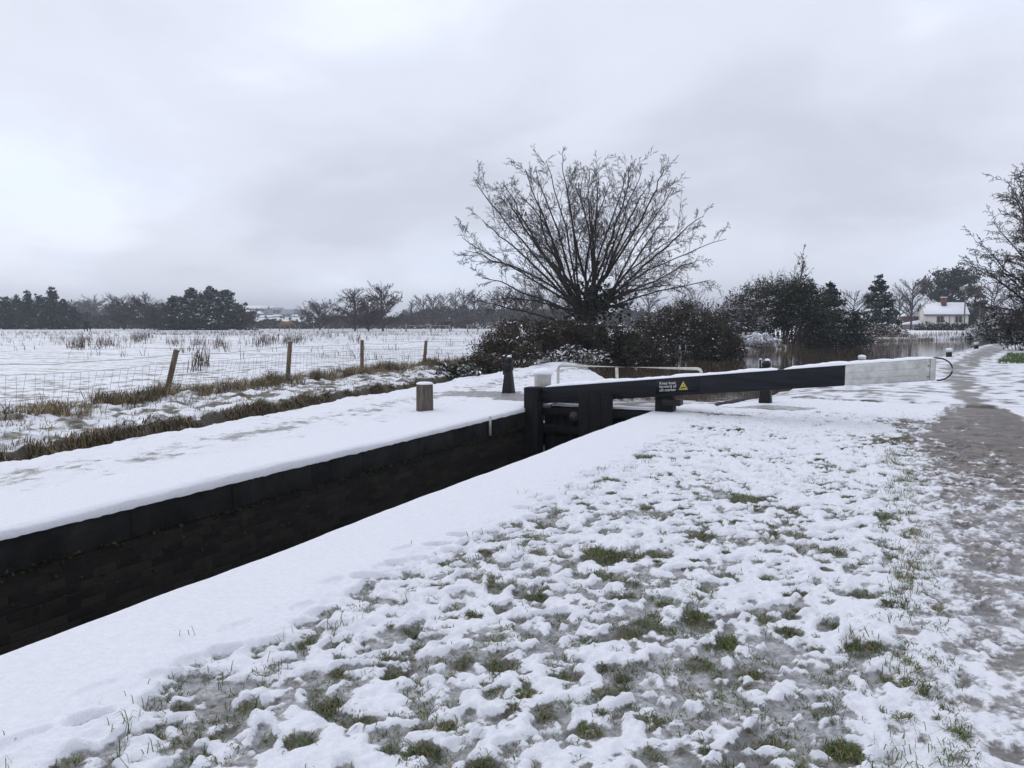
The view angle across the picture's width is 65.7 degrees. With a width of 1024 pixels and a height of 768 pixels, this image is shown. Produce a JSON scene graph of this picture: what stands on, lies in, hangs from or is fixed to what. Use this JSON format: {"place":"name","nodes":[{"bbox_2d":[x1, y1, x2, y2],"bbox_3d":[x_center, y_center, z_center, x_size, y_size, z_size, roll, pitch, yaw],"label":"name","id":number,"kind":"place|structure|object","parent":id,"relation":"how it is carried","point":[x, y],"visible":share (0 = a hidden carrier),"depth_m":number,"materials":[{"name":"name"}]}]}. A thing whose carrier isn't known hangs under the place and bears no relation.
{"place":"outdoors","nodes":[
{"label":"outdoors","id":0,"kind":"place"},
{"bbox_2d":[0,327,797,414],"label":"field","id":1,"kind":"structure","parent":0,"point":[23,359],"depth_m":37.25,"materials":[{"name":"white snow"}]},
{"bbox_2d":[0,310,8,327],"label":"conifer tree","id":2,"kind":"object","parent":1,"relation":"on","point":[2,323],"visible":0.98,"depth_m":199.17,"materials":[{"name":"green plant"}]},
{"bbox_2d":[0,296,23,328],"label":"conifer tree","id":3,"kind":"object","parent":1,"relation":"on","point":[9,316],"visible":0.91,"depth_m":203.70,"materials":[{"name":"green plant"}]},
{"bbox_2d":[10,294,24,328],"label":"conifer tree","id":4,"kind":"object","parent":1,"relation":"on","point":[16,302],"visible":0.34,"depth_m":210.46,"materials":[{"name":"green plant"}]},
{"bbox_2d":[16,290,39,328],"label":"conifer tree","id":5,"kind":"object","parent":1,"relation":"on","point":[27,308],"visible":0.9,"depth_m":202.34,"materials":[{"name":"green plant"}]},
{"bbox_2d":[31,293,48,328],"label":"conifer tree","id":6,"kind":"object","parent":1,"relation":"on","point":[39,300],"visible":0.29,"depth_m":208.29,"materials":[{"name":"green plant"}]},
{"bbox_2d":[27,286,77,328],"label":"conifer tree","id":7,"kind":"object","parent":1,"relation":"on","point":[52,305],"visible":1,"depth_m":199.86,"materials":[{"name":"green plant"}]},
{"bbox_2d":[58,299,82,324],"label":"conifer tree","id":8,"kind":"object","parent":1,"relation":"on","point":[66,307],"visible":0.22,"depth_m":206.48,"materials":[{"name":"green plant"}]},
{"bbox_2d":[60,307,86,328],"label":"conifer tree","id":9,"kind":"object","parent":1,"relation":"on","point":[76,315],"visible":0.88,"depth_m":204.51,"materials":[{"name":"green plant"}]},
{"bbox_2d":[83,322,90,330],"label":"horse","id":10,"kind":"object","parent":1,"relation":"on","point":[87,325],"visible":0.95,"depth_m":146.91},
{"bbox_2d":[97,294,143,329],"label":"bare tree","id":11,"kind":"object","parent":1,"relation":"on","point":[116,317],"visible":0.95,"depth_m":187.66,"materials":[{"name":"brown plant"}]},
{"bbox_2d":[115,292,163,329],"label":"bare tree","id":12,"kind":"object","parent":1,"relation":"on","point":[145,306],"visible":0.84,"depth_m":189.57,"materials":[{"name":"brown plant"}]},
{"bbox_2d":[142,304,177,329],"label":"bare tree","id":13,"kind":"object","parent":1,"relation":"on","point":[154,315],"visible":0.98,"depth_m":178.84,"materials":[{"name":"grey plant"}]},
{"bbox_2d":[143,295,203,329],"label":"cedar tree","id":14,"kind":"object","parent":1,"relation":"on","point":[177,323],"visible":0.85,"depth_m":181.38,"materials":[{"name":"green plant"}]},
{"bbox_2d":[171,287,205,329],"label":"cedar tree","id":15,"kind":"object","parent":1,"relation":"on","point":[190,294],"visible":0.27,"depth_m":185.48,"materials":[{"name":"green plant"}]},
{"bbox_2d":[173,285,226,329],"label":"cedar tree","id":16,"kind":"object","parent":1,"relation":"on","point":[206,299],"visible":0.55,"depth_m":182.76,"materials":[{"name":"green plant"}]},
{"bbox_2d":[199,288,258,329],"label":"cedar tree","id":17,"kind":"object","parent":1,"relation":"on","point":[224,300],"visible":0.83,"depth_m":179.52,"materials":[{"name":"green plant"}]},
{"bbox_2d":[1,329,488,372],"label":"dry weeds","id":18,"kind":"object","parent":1,"relation":"on","point":[134,338],"visible":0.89,"depth_m":58.77,"materials":[{"name":"brown plant"}]},
{"bbox_2d":[229,303,263,329],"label":"bare tree","id":19,"kind":"object","parent":1,"relation":"on","point":[247,317],"visible":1,"depth_m":176.57,"materials":[{"name":"grey plant"}]},
{"bbox_2d":[277,321,296,330],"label":"horse","id":20,"kind":"object","parent":1,"relation":"on","point":[285,323],"visible":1,"depth_m":145.34},
{"bbox_2d":[293,298,341,329],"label":"bare tree","id":21,"kind":"object","parent":1,"relation":"on","point":[314,307],"visible":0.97,"depth_m":175.01,"materials":[{"name":"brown plant"}]},
{"bbox_2d":[255,325,386,331],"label":"wire fence","id":22,"kind":"object","parent":1,"relation":"on","point":[313,328],"visible":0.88,"depth_m":149.60,"materials":[{"name":"brown wood"}]},
{"bbox_2d":[21,306,675,328],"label":"woodland undergrowth","id":23,"kind":"object","parent":1,"relation":"on","point":[433,318],"visible":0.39,"depth_m":218.23,"materials":[{"name":"plant"}]},
{"bbox_2d":[328,288,375,330],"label":"bare tree","id":24,"kind":"object","parent":1,"relation":"on","point":[352,300],"visible":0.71,"depth_m":156.55,"materials":[{"name":"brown plant"}]},
{"bbox_2d":[343,301,390,330],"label":"bare tree","id":25,"kind":"object","parent":1,"relation":"on","point":[368,317],"visible":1,"depth_m":150.53,"materials":[{"name":"brown plant"}]},
{"bbox_2d":[360,280,403,330],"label":"bare tree","id":26,"kind":"object","parent":1,"relation":"on","point":[382,297],"visible":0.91,"depth_m":153.92,"materials":[{"name":"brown plant"}]},
{"bbox_2d":[408,300,418,321],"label":"bare tree","id":27,"kind":"object","parent":1,"relation":"on","point":[411,308],"visible":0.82,"depth_m":238.90,"materials":[{"name":"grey plant"}]},
{"bbox_2d":[413,294,433,327],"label":"bare tree","id":28,"kind":"object","parent":1,"relation":"on","point":[423,305],"visible":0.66,"depth_m":244.16,"materials":[{"name":"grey plant"}]},
{"bbox_2d":[422,293,442,312],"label":"bare tree","id":29,"kind":"object","parent":1,"relation":"on","point":[430,300],"visible":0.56,"depth_m":254.20,"materials":[{"name":"grey plant"}]},
{"bbox_2d":[435,320,452,330],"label":"horse","id":30,"kind":"object","parent":1,"relation":"on","point":[444,322],"visible":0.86,"depth_m":145.30},
{"bbox_2d":[434,292,454,318],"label":"bare tree","id":31,"kind":"object","parent":1,"relation":"on","point":[440,302],"visible":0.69,"depth_m":249.04,"materials":[{"name":"grey plant"}]},
{"bbox_2d":[405,322,505,331],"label":"rail fence","id":32,"kind":"object","parent":1,"relation":"on","point":[406,325],"visible":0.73,"depth_m":140.61,"materials":[{"name":"brown wood"}]},
{"bbox_2d":[447,288,466,326],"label":"bare tree","id":33,"kind":"object","parent":1,"relation":"on","point":[456,302],"visible":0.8,"depth_m":248.95,"materials":[{"name":"grey plant"}]},
{"bbox_2d":[457,305,470,328],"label":"conifer tree","id":34,"kind":"object","parent":1,"relation":"on","point":[465,306],"visible":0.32,"depth_m":230.57,"materials":[{"name":"green plant"}]},
{"bbox_2d":[454,287,477,307],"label":"bare tree","id":35,"kind":"object","parent":1,"relation":"on","point":[459,295],"visible":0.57,"depth_m":260.03,"materials":[{"name":"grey plant"}]},
{"bbox_2d":[464,288,487,324],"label":"bare tree","id":36,"kind":"object","parent":1,"relation":"on","point":[473,304],"visible":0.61,"depth_m":256.86,"materials":[{"name":"grey plant"}]},
{"bbox_2d":[476,296,495,322],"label":"bare tree","id":37,"kind":"object","parent":1,"relation":"on","point":[483,305],"visible":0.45,"depth_m":249.04,"materials":[{"name":"grey plant"}]},
{"bbox_2d":[483,289,502,308],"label":"bare tree","id":38,"kind":"object","parent":1,"relation":"on","point":[492,301],"visible":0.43,"depth_m":259.78,"materials":[{"name":"grey plant"}]},
{"bbox_2d":[494,287,512,317],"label":"bare tree","id":39,"kind":"object","parent":1,"relation":"on","point":[509,291],"visible":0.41,"depth_m":254.08,"materials":[{"name":"grey plant"}]},
{"bbox_2d":[508,287,526,307],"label":"bare tree","id":40,"kind":"object","parent":1,"relation":"on","point":[522,297],"visible":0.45,"depth_m":250.00,"materials":[{"name":"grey plant"}]},
{"bbox_2d":[523,287,544,310],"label":"bare tree","id":41,"kind":"object","parent":1,"relation":"on","point":[531,297],"visible":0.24,"depth_m":253.72,"materials":[{"name":"grey plant"}]},
{"bbox_2d":[530,299,541,324],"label":"conifer tree","id":42,"kind":"object","parent":1,"relation":"on","point":[536,304],"visible":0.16,"depth_m":238.36,"materials":[{"name":"green plant"}]},
{"bbox_2d":[551,292,565,308],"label":"bare tree","id":43,"kind":"object","parent":1,"relation":"on","point":[556,300],"visible":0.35,"depth_m":256.56,"materials":[{"name":"grey plant"}]},
{"bbox_2d":[615,290,636,315],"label":"bare tree","id":44,"kind":"object","parent":1,"relation":"on","point":[629,301],"visible":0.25,"depth_m":255.97,"materials":[{"name":"grey plant"}]},
{"bbox_2d":[635,295,659,313],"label":"bare tree","id":45,"kind":"object","parent":1,"relation":"on","point":[648,306],"visible":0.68,"depth_m":260.14,"materials":[{"name":"grey plant"}]},
{"bbox_2d":[0,329,1023,767],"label":"ground","id":46,"kind":"structure","parent":0,"point":[62,695],"depth_m":4.47,"materials":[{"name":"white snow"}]},
{"bbox_2d":[0,340,484,410],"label":"wire fence","id":47,"kind":"object","parent":46,"relation":"on","point":[172,367],"visible":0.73,"depth_m":17.16,"materials":[{"name":"grey metal"}]},
{"bbox_2d":[0,355,499,461],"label":"bank grass","id":48,"kind":"structure","parent":46,"relation":"on","point":[54,408],"depth_m":14.77,"materials":[{"name":"plant"}]},
{"bbox_2d":[416,382,432,411],"bbox_3d":[-1.506,0.245,13.710,0.306,0.566,0.295,2,5,25],"label":"timber stump","id":49,"kind":"object","parent":46,"relation":"on","point":[424,396],"visible":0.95,"depth_m":13.59,"materials":[{"name":"brown wood"}]},
{"bbox_2d":[433,360,486,379],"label":"bramble","id":50,"kind":"object","parent":46,"relation":"on","point":[460,370],"visible":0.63,"depth_m":23.55,"materials":[{"name":"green plant"}]},
{"bbox_2d":[459,349,516,373],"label":"bramble","id":51,"kind":"object","parent":46,"relation":"on","point":[491,363],"visible":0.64,"depth_m":26.11,"materials":[{"name":"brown plant"}]},
{"bbox_2d":[466,320,546,367],"bbox_3d":[-0.171,-1.485,28.958,2.872,1.808,2.307,2,5,27],"label":"bramble","id":52,"kind":"object","parent":46,"relation":"on","point":[507,344],"visible":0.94,"depth_m":28.57,"materials":[{"name":"brown plant"}]},
{"bbox_2d":[502,355,514,393],"bbox_3d":[-0.093,-0.193,17.036,0.257,0.855,0.277,2,5,25],"label":"paddle stand","id":53,"kind":"object","parent":46,"relation":"on","point":[508,387],"visible":0.94,"depth_m":16.98,"materials":[{"name":"metal"}]},
{"bbox_2d":[479,313,582,358],"bbox_3d":[0.835,-1.993,33.830,4.538,2.048,3.047,0,4,0],"label":"bramble thicket","id":54,"kind":"object","parent":46,"relation":"on","point":[551,334],"visible":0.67,"depth_m":33.20,"materials":[{"name":"brown plant"}]},
{"bbox_2d":[543,401,578,445],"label":"wing wall","id":55,"kind":"structure","parent":46,"relation":"on","point":[576,402],"depth_m":15.44,"materials":[{"name":"stone"}]},
{"bbox_2d":[539,344,612,365],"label":"bramble","id":56,"kind":"object","parent":46,"relation":"on","point":[558,356],"visible":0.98,"depth_m":31.37,"materials":[{"name":"brown plant"}]},
{"bbox_2d":[536,317,643,361],"bbox_3d":[3.343,-1.974,34.620,5.122,1.949,3.628,0,4,0],"label":"hawthorn bush","id":57,"kind":"object","parent":46,"relation":"on","point":[599,338],"visible":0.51,"depth_m":34.00,"materials":[{"name":"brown plant"}]},
{"bbox_2d":[454,143,730,353],"bbox_3d":[4.436,-6.176,37.963,14.282,11.499,8.366,0,4,-1],"label":"bare tree","id":58,"kind":"object","parent":46,"relation":"on","point":[593,304],"visible":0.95,"depth_m":37.39,"materials":[{"name":"brown plant"}]},
{"bbox_2d":[593,323,683,365],"bbox_3d":[5.481,-1.325,35.537,4.475,2.916,3.540,0,4,0],"label":"hawthorn bush","id":59,"kind":"object","parent":46,"relation":"on","point":[654,355],"visible":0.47,"depth_m":34.75,"materials":[{"name":"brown plant"}]},
{"bbox_2d":[623,286,747,360],"bbox_3d":[9.012,-2.768,41.307,6.641,4.903,4.784,0,4,0],"label":"hawthorn bush","id":60,"kind":"object","parent":46,"relation":"on","point":[719,344],"visible":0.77,"depth_m":40.45,"materials":[{"name":"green plant"}]},
{"bbox_2d":[652,289,720,350],"bbox_3d":[9.887,-3.632,44.448,4.604,3.768,2.969,0,4,0],"label":"hawthorn bush","id":61,"kind":"object","parent":46,"relation":"on","point":[678,305],"visible":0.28,"depth_m":44.21,"materials":[{"name":"brown plant"}]},
{"bbox_2d":[698,323,748,356],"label":"hawthorn bush","id":62,"kind":"object","parent":46,"relation":"on","point":[739,345],"visible":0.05,"depth_m":43.50,"materials":[{"name":"brown plant"}]},
{"bbox_2d":[713,397,758,405],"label":"wing wall","id":63,"kind":"structure","parent":46,"relation":"on","point":[733,401],"depth_m":16.45,"materials":[{"name":"stone"}]},
{"bbox_2d":[692,275,782,338],"bbox_3d":[15.741,-5.315,56.480,6.641,5.254,4.622,0,4,0],"label":"willow scrub","id":64,"kind":"object","parent":46,"relation":"on","point":[735,316],"visible":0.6,"depth_m":56.11,"materials":[{"name":"brown plant"}]},
{"bbox_2d":[739,332,790,347],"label":"bramble bank","id":65,"kind":"structure","parent":46,"relation":"on","point":[759,340],"depth_m":53.15,"materials":[{"name":"white plant"}]},
{"bbox_2d":[758,358,771,402],"bbox_3d":[4.896,-0.064,15.345,0.256,0.855,0.277,2,5,25],"label":"paddle stand","id":66,"kind":"object","parent":46,"relation":"on","point":[765,396],"visible":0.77,"depth_m":15.28,"materials":[{"name":"metal"}]},
{"bbox_2d":[725,262,849,344],"bbox_3d":[20.523,-6.179,60.893,8.948,6.310,6.938,0,4,0],"label":"evergreen clump","id":67,"kind":"object","parent":46,"relation":"on","point":[795,303],"visible":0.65,"depth_m":59.16,"materials":[{"name":"green plant"}]},
{"bbox_2d":[794,244,809,339],"bbox_3d":[22.814,-7.071,62.505,1.160,7.802,1.730,-1,4,-13],"label":"leafy sapling","id":68,"kind":"object","parent":46,"relation":"on","point":[802,267],"visible":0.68,"depth_m":62.50,"materials":[{"name":"brown plant"}]},
{"bbox_2d":[790,305,877,346],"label":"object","id":69,"kind":"object","parent":46,"relation":"on","point":[854,336],"visible":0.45,"depth_m":63.32,"materials":[{"name":"green plant"}]},
{"bbox_2d":[823,280,846,344],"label":"fir tree","id":70,"kind":"object","parent":46,"relation":"on","point":[836,303],"visible":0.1,"depth_m":70.19,"materials":[{"name":"green plant"}]},
{"bbox_2d":[826,287,869,318],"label":"bare tree","id":71,"kind":"object","parent":46,"relation":"on","point":[860,301],"visible":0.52,"depth_m":117.12,"materials":[{"name":"grey plant"}]},
{"bbox_2d":[862,331,884,342],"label":"bramble bank","id":72,"kind":"structure","parent":46,"relation":"on","point":[875,338],"depth_m":77.61,"materials":[{"name":"brown plant"}]},
{"bbox_2d":[855,274,903,328],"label":"spruce tree","id":73,"kind":"object","parent":46,"relation":"on","point":[878,300],"visible":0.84,"depth_m":94.88,"materials":[{"name":"green plant"}]},
{"bbox_2d":[865,320,910,336],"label":"bramble bank","id":74,"kind":"structure","parent":46,"relation":"on","point":[880,328],"depth_m":86.93,"materials":[{"name":"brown plant"}]},
{"bbox_2d":[882,292,924,319],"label":"bare tree","id":75,"kind":"object","parent":46,"relation":"on","point":[899,306],"visible":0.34,"depth_m":139.16,"materials":[{"name":"grey plant"}]},
{"bbox_2d":[892,277,935,329],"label":"bare tree","id":76,"kind":"object","parent":46,"relation":"on","point":[910,312],"visible":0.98,"depth_m":127.45,"materials":[{"name":"brown plant"}]},
{"bbox_2d":[900,297,969,328],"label":"cottage","id":77,"kind":"structure","parent":46,"relation":"on","point":[950,313],"depth_m":143.85,"materials":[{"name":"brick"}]},
{"bbox_2d":[936,316,944,322],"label":"window","id":78,"kind":"structure","parent":77,"relation":"in","point":[940,319],"depth_m":143.28,"materials":[{"name":"grey glass"}]},
{"bbox_2d":[954,316,962,322],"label":"window","id":79,"kind":"structure","parent":77,"relation":"in","point":[957,318],"depth_m":142.60,"materials":[{"name":"grey glass"}]},
{"bbox_2d":[912,320,979,330],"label":"garden hedge","id":80,"kind":"object","parent":46,"relation":"on","point":[953,326],"visible":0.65,"depth_m":126.98,"materials":[{"name":"green plant"}]},
{"bbox_2d":[946,348,952,356],"bbox_3d":[19.802,-1.368,35.953,0.301,0.525,0.301,2,5,25],"label":"mooring bollard","id":81,"kind":"object","parent":46,"relation":"on","point":[949,351],"visible":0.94,"depth_m":35.84,"materials":[{"name":"metal"}]},
{"bbox_2d":[914,265,986,301],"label":"pine tree","id":82,"kind":"object","parent":46,"relation":"on","point":[948,285],"visible":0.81,"depth_m":165.02,"materials":[{"name":"green plant"}]},
{"bbox_2d":[899,343,1023,767],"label":"towpath","id":83,"kind":"structure","parent":46,"relation":"on","point":[967,447],"depth_m":4.85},
{"bbox_2d":[960,286,965,323],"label":"utility pole","id":84,"kind":"object","parent":46,"relation":"on","point":[962,288],"visible":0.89,"depth_m":137.24,"materials":[{"name":"grey wood"}]},
{"bbox_2d":[954,292,994,325],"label":"pine tree","id":85,"kind":"object","parent":46,"relation":"on","point":[974,311],"visible":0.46,"depth_m":159.01,"materials":[{"name":"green plant"}]},
{"bbox_2d":[977,284,982,322],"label":"utility pole","id":86,"kind":"object","parent":46,"relation":"on","point":[981,286],"visible":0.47,"depth_m":139.21,"materials":[{"name":"brown wood"}]},
{"bbox_2d":[960,316,1009,339],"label":"snowy shrub","id":87,"kind":"object","parent":46,"relation":"on","point":[975,334],"visible":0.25,"depth_m":91.47,"materials":[{"name":"white snow"}]},
{"bbox_2d":[967,277,1012,315],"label":"bare tree","id":88,"kind":"object","parent":46,"relation":"on","point":[991,292],"visible":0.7,"depth_m":118.99,"materials":[{"name":"grey plant"}]},
{"bbox_2d":[958,162,1023,339],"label":"hawthorn tree","id":89,"kind":"object","parent":46,"relation":"on","point":[1002,273],"visible":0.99,"depth_m":44.74,"materials":[{"name":"brown plant"}]},
{"bbox_2d":[971,302,1022,343],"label":"snowy shrub","id":90,"kind":"object","parent":46,"relation":"on","point":[986,324],"visible":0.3,"depth_m":67.80,"materials":[{"name":"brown plant"}]},
{"bbox_2d":[989,307,1023,349],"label":"snowy shrub","id":91,"kind":"object","parent":46,"relation":"on","point":[1014,336],"visible":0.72,"depth_m":44.57,"materials":[{"name":"brown plant"}]},
{"bbox_2d":[0,0,1023,311],"label":"sky","id":92,"kind":"structure","parent":0,"point":[285,154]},
{"bbox_2d":[100,309,1007,326],"bbox_3d":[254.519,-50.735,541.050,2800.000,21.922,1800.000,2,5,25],"label":"hill","id":93,"kind":"structure","parent":0,"point":[299,320],"depth_m":544.03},
{"bbox_2d":[73,294,109,315],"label":"bare tree","id":94,"kind":"object","parent":93,"relation":"on","point":[91,309],"visible":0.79,"depth_m":298.02,"materials":[{"name":"grey plant"}]},
{"bbox_2d":[245,305,270,314],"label":"village house","id":95,"kind":"structure","parent":93,"relation":"on","point":[265,309],"depth_m":634.09,"materials":[{"name":"white stone"}]},
{"bbox_2d":[272,308,283,314],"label":"village house","id":96,"kind":"structure","parent":93,"relation":"on","point":[276,311],"depth_m":594.66,"materials":[{"name":"stone"}]},
{"bbox_2d":[0,296,577,322],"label":"distant wood","id":97,"kind":"object","parent":93,"relation":"on","point":[405,312],"visible":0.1,"depth_m":403.77,"materials":[{"name":"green plant"}]},
{"bbox_2d":[280,309,301,316],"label":"village house","id":98,"kind":"structure","parent":93,"relation":"on","point":[287,312],"depth_m":585.01,"materials":[{"name":"stone"}]},
{"bbox_2d":[543,337,965,451],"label":"canal bed","id":99,"kind":"object","parent":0,"point":[603,364],"depth_m":50.40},
{"bbox_2d":[588,339,1000,403],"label":"canal water","id":100,"kind":"structure","parent":0,"point":[787,358],"depth_m":41.83,"materials":[{"name":"grey liquid"}]},
{"bbox_2d":[543,399,723,422],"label":"canal ice","id":101,"kind":"structure","parent":100,"relation":"on","point":[643,403],"depth_m":18.25,"materials":[{"name":"grey ice"}]},
{"bbox_2d":[648,329,970,358],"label":"reeds","id":102,"kind":"object","parent":100,"relation":"in","point":[910,336],"visible":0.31,"depth_m":83.78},
{"bbox_2d":[997,351,1023,363],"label":"verge grass","id":103,"kind":"structure","parent":0,"point":[1016,358],"depth_m":32.23,"materials":[{"name":"green plant"}]},
{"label":"lock floor","id":104,"kind":"structure","parent":0,"visible":0},
{"bbox_2d":[0,412,523,654],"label":"lock wall","id":105,"kind":"structure","parent":104,"relation":"on","point":[57,580],"depth_m":7.70,"materials":[{"name":"brick"}]},
{"bbox_2d":[524,357,952,458],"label":"lock gate","id":106,"kind":"structure","parent":105,"relation":"attached to","point":[594,409],"depth_m":13.48,"materials":[{"name":"black paint"}]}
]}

